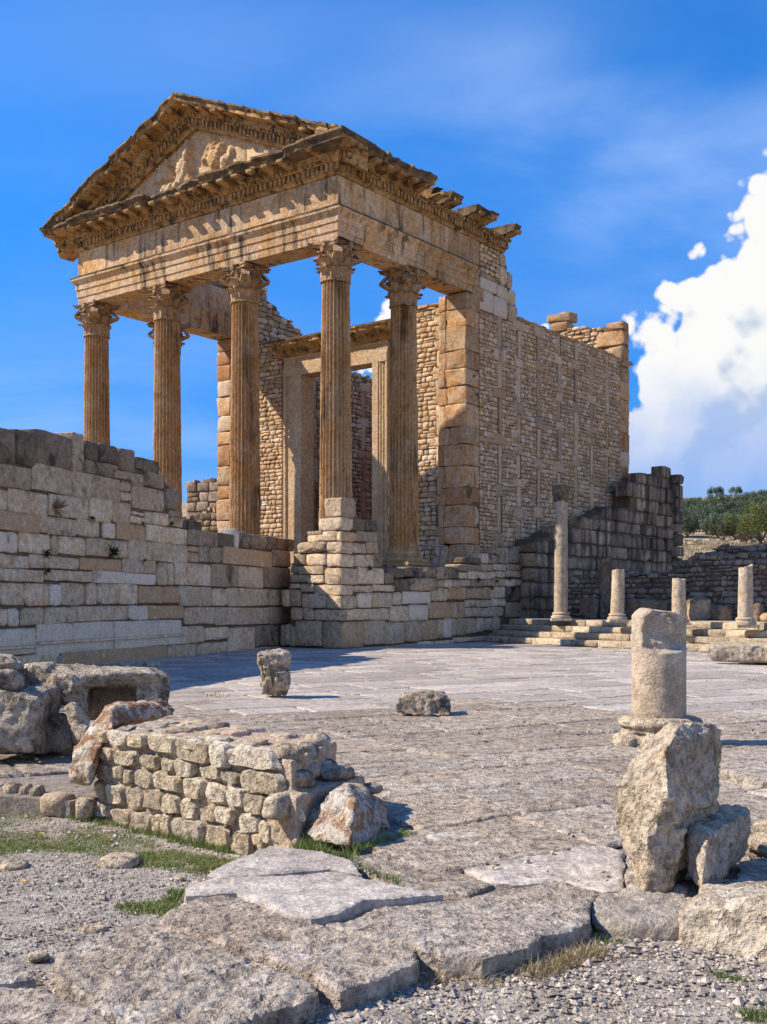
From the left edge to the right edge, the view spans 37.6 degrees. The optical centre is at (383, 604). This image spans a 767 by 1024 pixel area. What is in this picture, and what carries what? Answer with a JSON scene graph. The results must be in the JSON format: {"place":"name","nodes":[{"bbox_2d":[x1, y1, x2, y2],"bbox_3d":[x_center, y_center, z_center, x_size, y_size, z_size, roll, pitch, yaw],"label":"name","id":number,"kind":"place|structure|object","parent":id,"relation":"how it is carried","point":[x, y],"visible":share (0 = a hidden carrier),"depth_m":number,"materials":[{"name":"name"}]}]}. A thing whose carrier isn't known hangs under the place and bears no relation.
{"place":"outdoors","nodes":[
{"label":"outdoors","id":0,"kind":"place"},
{"bbox_2d":[0,811,237,874],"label":"grass","id":1,"kind":"structure","parent":0,"point":[170,837],"depth_m":6.27,"materials":[{"name":"green plant"}]},
{"bbox_2d":[0,641,766,1023],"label":"paved square","id":2,"kind":"structure","parent":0,"point":[274,935],"depth_m":5.71,"materials":[{"name":"stone"}]},
{"bbox_2d":[0,684,61,754],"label":"stone block","id":3,"kind":"object","parent":2,"relation":"on","point":[27,713],"depth_m":8.63,"materials":[{"name":"grey stone"}]},
{"bbox_2d":[0,669,24,690],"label":"stone block","id":4,"kind":"object","parent":3,"relation":"on","point":[11,680],"depth_m":8.72,"materials":[{"name":"grey stone"}]},
{"bbox_2d":[0,654,24,670],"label":"stone block","id":5,"kind":"object","parent":4,"relation":"on","point":[10,661],"depth_m":9.02,"materials":[{"name":"grey stone"}]},
{"bbox_2d":[43,713,73,753],"bbox_3d":[-2.665,1.056,9.215,0.292,0.341,0.675,0,0,-15],"label":"stone block","id":6,"kind":"object","parent":2,"relation":"on","point":[60,738],"depth_m":8.95,"materials":[{"name":"grey stone"}]},
{"bbox_2d":[18,662,169,720],"bbox_3d":[-2.447,0.743,9.595,1.262,0.536,0.920,0,0,-14],"label":"hollowed block","id":7,"kind":"object","parent":6,"relation":"on","point":[92,691],"depth_m":9.32,"materials":[{"name":"grey stone"}]},
{"bbox_2d":[56,656,63,663],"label":"stone slab","id":8,"kind":"structure","parent":2,"relation":"on","point":[60,659],"depth_m":21.54,"materials":[{"name":"stone"}]},
{"bbox_2d":[64,702,89,745],"bbox_3d":[-2.403,0.942,8.846,0.193,0.368,0.507,0,0,-12],"label":"stone block","id":9,"kind":"object","parent":2,"relation":"on","point":[78,719],"depth_m":8.68,"materials":[{"name":"stone"}]},
{"bbox_2d":[112,660,161,667],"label":"stone slab","id":10,"kind":"structure","parent":2,"relation":"on","point":[152,664],"depth_m":20.61,"materials":[{"name":"stone"}]},
{"bbox_2d":[79,719,382,855],"bbox_3d":[-0.941,1.104,6.825,0.959,0.724,2.239,0,0,-45],"label":"rubble masonry","id":11,"kind":"object","parent":2,"relation":"on","point":[243,790],"visible":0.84,"depth_m":6.36,"materials":[{"name":"stone"}]},
{"bbox_2d":[68,699,174,785],"bbox_3d":[-1.754,0.900,7.604,0.350,0.498,1.406,0,0,12],"label":"leaning slab","id":12,"kind":"object","parent":11,"relation":"on","point":[85,763],"depth_m":7.20,"materials":[{"name":"grey stone"}]},
{"bbox_2d":[257,648,291,696],"bbox_3d":[-1.435,0.890,14.832,0.480,0.641,0.601,0,0,0],"label":"capital fragment","id":13,"kind":"object","parent":2,"relation":"on","point":[274,667],"visible":1,"depth_m":14.62,"materials":[{"name":"beige stone"}]},
{"bbox_2d":[305,783,388,847],"bbox_3d":[-0.198,1.101,5.885,0.460,0.308,0.687,0,0,0],"label":"boulder","id":14,"kind":"object","parent":2,"relation":"on","point":[350,815],"visible":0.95,"depth_m":5.77,"materials":[{"name":"grey stone"}]},
{"bbox_2d":[278,826,415,883],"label":"grass","id":15,"kind":"structure","parent":2,"relation":"on","point":[309,844],"depth_m":5.55,"materials":[{"name":"green plant"}]},
{"bbox_2d":[5,708,763,880],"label":"stone chips","id":16,"kind":"object","parent":2,"relation":"on","point":[550,852],"visible":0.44,"depth_m":8.11,"materials":[{"name":"grey stone"}]},
{"bbox_2d":[395,690,450,716],"bbox_3d":[0.431,1.073,12.412,0.617,0.273,0.591,0,0,0],"label":"stone fragment","id":17,"kind":"object","parent":2,"relation":"on","point":[424,703],"visible":1,"depth_m":12.20,"materials":[{"name":"grey stone"}]},
{"bbox_2d":[611,608,702,747],"bbox_3d":[2.389,0.622,9.793,0.798,1.197,0.803,0,0,0],"label":"column drum","id":18,"kind":"object","parent":2,"relation":"on","point":[658,662],"depth_m":9.63,"materials":[{"name":"stone"}]},
{"bbox_2d":[685,803,750,887],"bbox_3d":[1.471,1.107,5.028,0.217,0.353,0.867,0,0,33],"label":"wedge block","id":19,"kind":"object","parent":2,"relation":"on","point":[716,845],"depth_m":4.84,"materials":[{"name":"stone"}]},
{"bbox_2d":[706,641,766,663],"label":"cornice fragment","id":20,"kind":"object","parent":2,"relation":"on","point":[736,652],"visible":1,"depth_m":22.63,"materials":[{"name":"stone"}]},
{"bbox_2d":[747,819,766,856],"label":"stone block","id":21,"kind":"object","parent":2,"relation":"on","point":[757,840],"depth_m":5.41,"materials":[{"name":"stone"}]},
{"bbox_2d":[0,814,766,1023],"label":"gravel path","id":22,"kind":"structure","parent":0,"point":[501,1005],"depth_m":4.05,"materials":[{"name":"grey gravel"}]},
{"bbox_2d":[0,781,22,793],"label":"kerb stone","id":23,"kind":"object","parent":22,"relation":"on","point":[10,787],"visible":0.41,"depth_m":7.38,"materials":[{"name":"beige stone"}]},
{"bbox_2d":[0,858,29,870],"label":"flat stone","id":24,"kind":"object","parent":22,"relation":"on","point":[13,864],"visible":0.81,"depth_m":5.69,"materials":[{"name":"stone"}]},
{"bbox_2d":[18,783,32,794],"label":"kerb stone","id":25,"kind":"object","parent":22,"relation":"on","point":[25,789],"visible":0.4,"depth_m":7.35,"materials":[{"name":"grey stone"}]},
{"bbox_2d":[29,784,45,796],"bbox_3d":[-2.259,1.262,7.342,0.071,0.177,0.186,0,0,7],"label":"kerb stone","id":26,"kind":"object","parent":22,"relation":"on","point":[37,790],"visible":0.46,"depth_m":7.29,"materials":[{"name":"grey stone"}]},
{"bbox_2d":[27,951,48,962],"bbox_3d":[-1.253,1.275,4.078,0.072,0.028,0.087,0,0,-35],"label":"flat stone","id":27,"kind":"object","parent":22,"relation":"on","point":[37,956],"visible":1,"depth_m":4.05,"materials":[{"name":"stone"}]},
{"bbox_2d":[40,792,75,816],"bbox_3d":[-2.076,1.268,7.176,0.219,0.159,0.196,0,0,0],"label":"kerb stone","id":28,"kind":"object","parent":22,"relation":"on","point":[51,803],"visible":0.82,"depth_m":7.10,"materials":[{"name":"beige stone"}]},
{"bbox_2d":[75,797,96,819],"bbox_3d":[-1.858,1.273,7.037,0.119,0.139,0.184,0,0,0],"label":"kerb stone","id":29,"kind":"object","parent":22,"relation":"on","point":[84,807],"visible":0.94,"depth_m":6.97,"materials":[{"name":"beige stone"}]},
{"bbox_2d":[78,924,106,932],"bbox_3d":[-1.150,1.285,4.451,0.109,0.035,0.090,0,0,21],"label":"flat stone","id":30,"kind":"object","parent":22,"relation":"on","point":[93,928],"visible":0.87,"depth_m":4.43,"materials":[{"name":"stone"}]},
{"bbox_2d":[20,862,187,916],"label":"grass","id":31,"kind":"structure","parent":22,"relation":"on","point":[164,908],"depth_m":4.85,"materials":[{"name":"green plant"}]},
{"bbox_2d":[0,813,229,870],"bbox_3d":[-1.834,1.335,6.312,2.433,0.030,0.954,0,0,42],"label":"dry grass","id":32,"kind":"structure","parent":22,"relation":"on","point":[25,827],"depth_m":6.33,"materials":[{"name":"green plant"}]},
{"bbox_2d":[97,852,141,868],"bbox_3d":[-1.371,1.331,5.838,0.214,0.082,0.256,0,0,0],"label":"flat stone","id":33,"kind":"object","parent":22,"relation":"on","point":[126,860],"visible":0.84,"depth_m":5.75,"materials":[{"name":"stone"}]},
{"bbox_2d":[173,875,186,880],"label":"flat stone","id":34,"kind":"object","parent":22,"relation":"on","point":[179,877],"visible":1,"depth_m":5.45,"materials":[{"name":"beige stone"}]},
{"bbox_2d":[418,935,630,989],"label":"dry grass","id":35,"kind":"structure","parent":22,"relation":"on","point":[539,967],"depth_m":3.94,"materials":[{"name":"beige plant"}]},
{"bbox_2d":[590,928,627,945],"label":"grass","id":36,"kind":"structure","parent":22,"relation":"on","point":[604,938],"depth_m":4.28,"materials":[{"name":"green plant"}]},
{"bbox_2d":[590,884,690,941],"bbox_3d":[1.130,1.295,4.928,0.435,0.219,1.286,0,0,15],"label":"flat stone slab","id":37,"kind":"object","parent":22,"relation":"on","point":[633,912],"visible":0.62,"depth_m":4.47,"materials":[{"name":"limestone rock"}]},
{"bbox_2d":[613,722,721,891],"bbox_3d":[1.279,0.917,5.043,0.362,0.808,0.810,0,0,36],"label":"standing rock","id":38,"kind":"object","parent":37,"relation":"on","point":[667,793],"visible":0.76,"depth_m":4.81,"materials":[{"name":"stone"}]},
{"bbox_2d":[678,877,766,961],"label":"stone block","id":39,"kind":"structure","parent":22,"relation":"on","point":[721,916],"depth_m":4.17,"materials":[{"name":"stone"}]},
{"bbox_2d":[707,967,766,1023],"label":"grass","id":40,"kind":"structure","parent":22,"relation":"on","point":[755,1014],"depth_m":3.52,"materials":[{"name":"green plant"}]},
{"bbox_2d":[0,0,766,501],"label":"sky","id":41,"kind":"structure","parent":0,"point":[625,140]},
{"bbox_2d":[182,496,766,559],"bbox_3d":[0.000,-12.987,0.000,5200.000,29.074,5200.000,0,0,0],"label":"ground","id":42,"kind":"structure","parent":0,"point":[700,535],"depth_m":103.43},
{"bbox_2d":[0,428,293,664],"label":"stone wall","id":43,"kind":"structure","parent":42,"relation":"on","point":[189,588],"depth_m":23.56,"materials":[{"name":"beige stone"}]},
{"bbox_2d":[42,547,50,558],"bbox_3d":[-6.314,-0.963,21.085,0.198,0.283,0.241,0,0,19],"label":"weed","id":44,"kind":"object","parent":43,"relation":"attached to","point":[47,553],"visible":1,"depth_m":21.07,"materials":[{"name":"green plant"}]},
{"bbox_2d":[44,566,50,574],"bbox_3d":[-6.301,-0.645,21.127,0.188,0.223,0.214,0,0,-21],"label":"weed","id":45,"kind":"object","parent":43,"relation":"attached to","point":[48,570],"visible":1,"depth_m":21.09,"materials":[{"name":"green plant"}]},
{"bbox_2d":[52,496,68,518],"bbox_3d":[-6.202,-1.871,21.400,0.478,0.514,0.393,0,0,42],"label":"weed","id":46,"kind":"object","parent":43,"relation":"attached to","point":[57,505],"visible":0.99,"depth_m":21.38,"materials":[{"name":"green plant"}]},
{"bbox_2d":[109,544,121,560],"bbox_3d":[-5.596,-1.091,23.441,0.439,0.454,0.443,0,0,22],"label":"weed","id":47,"kind":"object","parent":43,"relation":"attached to","point":[114,550],"visible":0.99,"depth_m":23.40,"materials":[{"name":"green plant"}]},
{"bbox_2d":[182,507,217,532],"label":"rubble wall","id":48,"kind":"structure","parent":42,"relation":"on","point":[207,519],"depth_m":48.31,"materials":[{"name":"beige stone"}]},
{"bbox_2d":[185,478,218,516],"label":"rubble wall","id":49,"kind":"structure","parent":42,"relation":"on","point":[202,496],"depth_m":55.61,"materials":[{"name":"beige stone"}]},
{"bbox_2d":[39,92,632,647],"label":"temple","id":50,"kind":"structure","parent":42,"relation":"on","point":[475,414],"depth_m":37.83,"materials":[{"name":"stone"}]},
{"bbox_2d":[269,320,390,562],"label":"doorway","id":51,"kind":"structure","parent":50,"relation":"in","point":[370,343],"depth_m":42.57,"materials":[{"name":"stone"}]},
{"bbox_2d":[419,544,443,565],"bbox_3d":[1.529,-1.597,36.800,0.885,0.782,0.050,0,0,0],"label":"handrail","id":52,"kind":"object","parent":50,"relation":"on","point":[441,546],"visible":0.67,"depth_m":36.78,"materials":[{"name":"grey metal"}]},
{"bbox_2d":[280,497,521,648],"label":"bastion wall","id":53,"kind":"structure","parent":42,"relation":"on","point":[339,595],"depth_m":32.48,"materials":[{"name":"beige stone"}]},
{"bbox_2d":[484,618,766,652],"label":"steps","id":54,"kind":"structure","parent":42,"relation":"on","point":[702,635],"depth_m":32.84,"materials":[{"name":"stone"}]},
{"bbox_2d":[550,484,571,620],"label":"column","id":55,"kind":"structure","parent":54,"relation":"on","point":[560,493],"depth_m":34.42,"materials":[{"name":"stone"}]},
{"bbox_2d":[579,597,598,618],"bbox_3d":[6.730,0.121,36.776,0.604,0.748,0.603,0,0,0],"label":"terrace block","id":56,"kind":"object","parent":54,"relation":"on","point":[589,607],"depth_m":36.52,"materials":[{"name":"grey stone"}]},
{"bbox_2d":[514,466,683,618],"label":"dark wall","id":57,"kind":"structure","parent":54,"relation":"on","point":[635,526],"depth_m":45.21,"materials":[{"name":"grey stone"}]},
{"bbox_2d":[598,599,608,618],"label":"terrace block","id":58,"kind":"object","parent":54,"relation":"on","point":[603,609],"depth_m":36.62,"materials":[{"name":"grey stone"}]},
{"bbox_2d":[597,557,611,618],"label":"column","id":59,"kind":"structure","parent":54,"relation":"on","point":[605,575],"depth_m":36.81,"materials":[{"name":"grey stone"}]},
{"bbox_2d":[606,569,628,621],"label":"column","id":60,"kind":"structure","parent":54,"relation":"on","point":[617,614],"depth_m":31.84,"materials":[{"name":"stone"}]},
{"bbox_2d":[625,599,667,618],"bbox_3d":[8.304,0.135,35.475,1.281,0.678,0.639,0,0,0],"label":"terrace block","id":61,"kind":"object","parent":54,"relation":"on","point":[633,606],"depth_m":35.21,"materials":[{"name":"grey stone"}]},
{"bbox_2d":[672,578,691,624],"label":"column","id":62,"kind":"structure","parent":54,"relation":"on","point":[678,596],"depth_m":29.64,"materials":[{"name":"stone"}]},
{"bbox_2d":[686,597,710,619],"bbox_3d":[9.382,0.121,33.469,0.647,0.746,0.572,0,0,0],"label":"terrace block","id":63,"kind":"object","parent":54,"relation":"on","point":[698,608],"depth_m":33.22,"materials":[{"name":"beige stone"}]},
{"bbox_2d":[710,607,715,620],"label":"terrace block","id":64,"kind":"structure","parent":54,"relation":"on","point":[712,611],"depth_m":33.06,"materials":[{"name":"grey stone"}]},
{"bbox_2d":[715,605,732,620],"bbox_3d":[9.937,0.253,32.885,0.454,0.487,0.592,0,0,0],"label":"terrace block","id":65,"kind":"object","parent":54,"relation":"on","point":[723,613],"depth_m":32.64,"materials":[{"name":"beige stone"}]},
{"bbox_2d":[731,564,759,627],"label":"column","id":66,"kind":"structure","parent":54,"relation":"on","point":[745,618],"depth_m":28.14,"materials":[{"name":"stone"}]},
{"bbox_2d":[753,603,763,621],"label":"terrace block","id":67,"kind":"object","parent":54,"relation":"on","point":[757,610],"depth_m":31.00,"materials":[{"name":"beige stone"}]},
{"bbox_2d":[760,613,766,621],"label":"terrace block","id":68,"kind":"object","parent":54,"relation":"on","point":[763,617],"depth_m":30.18,"materials":[{"name":"beige stone"}]},
{"bbox_2d":[568,559,689,618],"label":"rubble wall","id":69,"kind":"structure","parent":42,"relation":"on","point":[653,584],"depth_m":37.32,"materials":[{"name":"grey stone"}]},
{"bbox_2d":[677,514,699,537],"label":"olive tree","id":70,"kind":"object","parent":42,"relation":"on","point":[689,529],"visible":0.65,"depth_m":102.12,"materials":[{"name":"green plant"}]},
{"bbox_2d":[683,498,694,505],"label":"olive tree","id":71,"kind":"object","parent":42,"relation":"on","point":[690,502],"visible":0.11,"depth_m":149.26,"materials":[{"name":"green plant"}]},
{"bbox_2d":[679,505,700,516],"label":"olive tree","id":72,"kind":"object","parent":42,"relation":"on","point":[684,511],"visible":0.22,"depth_m":112.27,"materials":[{"name":"green plant"}]},
{"bbox_2d":[684,497,699,504],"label":"olive tree","id":73,"kind":"object","parent":42,"relation":"on","point":[696,501],"visible":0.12,"depth_m":152.62,"materials":[{"name":"green plant"}]},
{"bbox_2d":[684,502,707,510],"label":"olive tree","id":74,"kind":"object","parent":42,"relation":"on","point":[692,506],"visible":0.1,"depth_m":126.80,"materials":[{"name":"green plant"}]},
{"bbox_2d":[691,507,721,534],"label":"olive tree","id":75,"kind":"object","parent":42,"relation":"on","point":[700,515],"visible":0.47,"depth_m":105.43,"materials":[{"name":"green plant"}]},
{"bbox_2d":[698,498,717,507],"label":"olive tree","id":76,"kind":"object","parent":42,"relation":"on","point":[705,502],"visible":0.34,"depth_m":149.24,"materials":[{"name":"green plant"}]},
{"bbox_2d":[695,506,728,523],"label":"olive tree","id":77,"kind":"object","parent":42,"relation":"on","point":[721,510],"visible":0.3,"depth_m":112.24,"materials":[{"name":"green plant"}]},
{"bbox_2d":[707,486,724,497],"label":"olive tree","id":78,"kind":"object","parent":42,"relation":"on","point":[717,490],"visible":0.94,"depth_m":184.73,"materials":[{"name":"green plant"}]},
{"bbox_2d":[702,493,730,504],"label":"olive tree","id":79,"kind":"object","parent":42,"relation":"on","point":[721,498],"visible":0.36,"depth_m":150.91,"materials":[{"name":"green plant"}]},
{"bbox_2d":[699,510,737,535],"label":"olive tree","id":80,"kind":"object","parent":42,"relation":"on","point":[704,526],"visible":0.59,"depth_m":99.25,"materials":[{"name":"green plant"}]},
{"bbox_2d":[707,521,735,539],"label":"shrub","id":81,"kind":"object","parent":42,"relation":"on","point":[720,529],"visible":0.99,"depth_m":83.82,"materials":[{"name":"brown plant"}]},
{"bbox_2d":[708,499,734,510],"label":"olive tree","id":82,"kind":"object","parent":42,"relation":"on","point":[723,504],"visible":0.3,"depth_m":127.48,"materials":[{"name":"green plant"}]},
{"bbox_2d":[683,537,766,556],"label":"hillside stones","id":83,"kind":"object","parent":42,"relation":"on","point":[691,541],"visible":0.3,"depth_m":80.44,"materials":[{"name":"stone"}]},
{"bbox_2d":[688,551,766,619],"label":"rubble wall","id":84,"kind":"structure","parent":42,"relation":"on","point":[713,577],"depth_m":34.89,"materials":[{"name":"grey stone"}]},
{"bbox_2d":[727,486,742,496],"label":"olive tree","id":85,"kind":"object","parent":42,"relation":"on","point":[739,488],"visible":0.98,"depth_m":204.58,"materials":[{"name":"green plant"}]},
{"bbox_2d":[723,493,747,502],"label":"olive tree","id":86,"kind":"object","parent":42,"relation":"on","point":[737,497],"visible":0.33,"depth_m":152.35,"materials":[{"name":"green plant"}]},
{"bbox_2d":[725,500,747,510],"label":"olive tree","id":87,"kind":"object","parent":42,"relation":"on","point":[738,504],"visible":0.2,"depth_m":127.93,"materials":[{"name":"green plant"}]},
{"bbox_2d":[723,513,752,539],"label":"shrub","id":88,"kind":"object","parent":42,"relation":"on","point":[732,521],"visible":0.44,"depth_m":83.72,"materials":[{"name":"green plant"}]},
{"bbox_2d":[727,505,749,514],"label":"olive tree","id":89,"kind":"object","parent":42,"relation":"on","point":[739,508],"visible":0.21,"depth_m":115.03,"materials":[{"name":"green plant"}]},
{"bbox_2d":[712,544,766,558],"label":"rubble wall","id":90,"kind":"structure","parent":42,"relation":"on","point":[729,549],"depth_m":38.36,"materials":[{"name":"grey stone"}]},
{"bbox_2d":[721,510,758,532],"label":"olive tree","id":91,"kind":"object","parent":42,"relation":"on","point":[737,515],"visible":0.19,"depth_m":99.59,"materials":[{"name":"green plant"}]},
{"bbox_2d":[734,530,753,541],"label":"shrub","id":92,"kind":"object","parent":42,"relation":"on","point":[740,536],"visible":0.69,"depth_m":79.77,"materials":[{"name":"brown plant"}]},
{"bbox_2d":[736,498,758,504],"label":"olive tree","id":93,"kind":"object","parent":42,"relation":"on","point":[747,502],"visible":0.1,"depth_m":132.80,"materials":[{"name":"green plant"}]},
{"bbox_2d":[738,500,766,543],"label":"bushy tree","id":94,"kind":"object","parent":42,"relation":"on","point":[757,532],"visible":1,"depth_m":75.60,"materials":[{"name":"green plant"}]},
{"bbox_2d":[747,490,766,503],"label":"olive tree","id":95,"kind":"object","parent":42,"relation":"on","point":[755,497],"visible":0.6,"depth_m":150.38,"materials":[{"name":"green plant"}]},
{"bbox_2d":[756,489,766,497],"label":"olive tree","id":96,"kind":"object","parent":42,"relation":"on","point":[762,492],"visible":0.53,"depth_m":171.72,"materials":[{"name":"green plant"}]},
{"bbox_2d":[207,650,765,707],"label":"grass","id":97,"kind":"structure","parent":0,"point":[211,695],"depth_m":15.41,"materials":[{"name":"green plant"}]},
{"bbox_2d":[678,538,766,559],"bbox_3d":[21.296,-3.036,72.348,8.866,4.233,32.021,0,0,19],"label":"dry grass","id":98,"kind":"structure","parent":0,"point":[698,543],"depth_m":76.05,"materials":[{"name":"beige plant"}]}
]}

